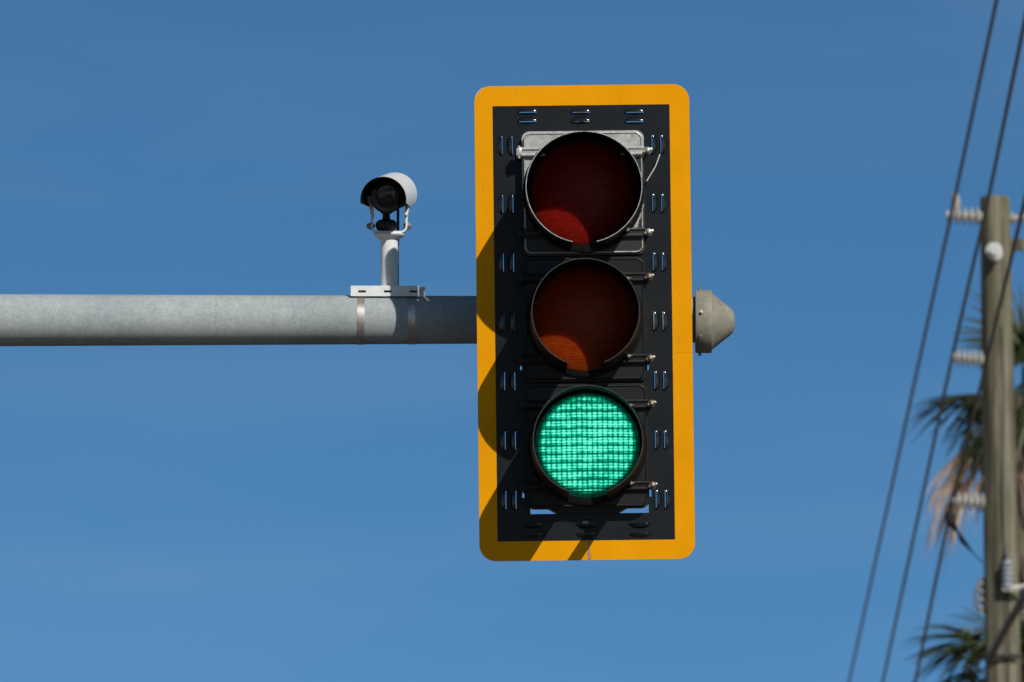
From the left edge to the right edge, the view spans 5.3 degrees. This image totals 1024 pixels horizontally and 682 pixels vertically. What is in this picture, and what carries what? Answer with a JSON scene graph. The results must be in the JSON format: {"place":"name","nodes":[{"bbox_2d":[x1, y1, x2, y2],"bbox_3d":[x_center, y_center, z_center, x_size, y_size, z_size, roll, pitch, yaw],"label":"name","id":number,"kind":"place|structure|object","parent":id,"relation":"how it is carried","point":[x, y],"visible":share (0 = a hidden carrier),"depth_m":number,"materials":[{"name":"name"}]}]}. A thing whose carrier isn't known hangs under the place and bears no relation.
{"place":"outdoors","nodes":[
{"label":"outdoors","id":0,"kind":"place"},
{"bbox_2d":[0,0,1023,681],"label":"sky","id":1,"kind":"structure","parent":0,"point":[169,513],"materials":[{"name":"blue"}]},
{"label":"ground","id":2,"kind":"structure","parent":0,"visible":0},
{"bbox_2d":[0,287,734,355],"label":"mast arm","id":3,"kind":"object","parent":2,"relation":"on","point":[77,320],"visible":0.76,"depth_m":32.03},
{"bbox_2d":[351,172,425,344],"bbox_3d":[-0.360,-0.251,32.087,0.216,0.520,0.318,0,-7,0],"label":"traffic camera","id":4,"kind":"object","parent":3,"relation":"attached to","point":[386,195],"visible":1,"depth_m":32.06,"materials":[{"name":"white paint"}]},
{"bbox_2d":[474,84,694,560],"bbox_3d":[0.209,-0.050,31.640,0.619,1.363,0.670,-1,-5,0],"label":"traffic signal","id":5,"kind":"object","parent":3,"relation":"attached to","point":[590,301],"visible":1,"depth_m":31.56,"materials":[{"name":"black metal"}]},
{"bbox_2d":[897,552,1023,681],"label":"palm tree","id":6,"kind":"object","parent":2,"relation":"on","point":[973,646],"visible":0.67,"depth_m":99.94,"materials":[{"name":"green plant"}]},
{"bbox_2d":[909,282,1023,625],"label":"palm tree","id":7,"kind":"object","parent":2,"relation":"on","point":[974,457],"visible":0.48,"depth_m":103.79,"materials":[{"name":"green plant"}]},
{"bbox_2d":[945,193,1023,681],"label":"utility pole","id":8,"kind":"object","parent":2,"relation":"on","point":[1000,587],"visible":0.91,"depth_m":84.67,"materials":[{"name":"brown wood"}]},
{"bbox_2d":[848,0,998,681],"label":"power line","id":9,"kind":"object","parent":8,"relation":"attached to","point":[992,19],"visible":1,"depth_m":88.68,"materials":[{"name":"black metal"}]},
{"bbox_2d":[882,17,1023,681],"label":"power line","id":10,"kind":"object","parent":8,"relation":"attached to","point":[1014,71],"visible":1,"depth_m":82.84,"materials":[{"name":"black metal"}]},
{"bbox_2d":[914,197,1023,681],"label":"power line","id":11,"kind":"object","parent":8,"relation":"attached to","point":[1013,248],"visible":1,"depth_m":79.87,"materials":[{"name":"black metal"}]},
{"bbox_2d":[984,589,1023,661],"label":"service cable","id":12,"kind":"object","parent":8,"relation":"attached to","point":[1006,627],"visible":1,"depth_m":80.42,"materials":[{"name":"black metal"}]}
]}

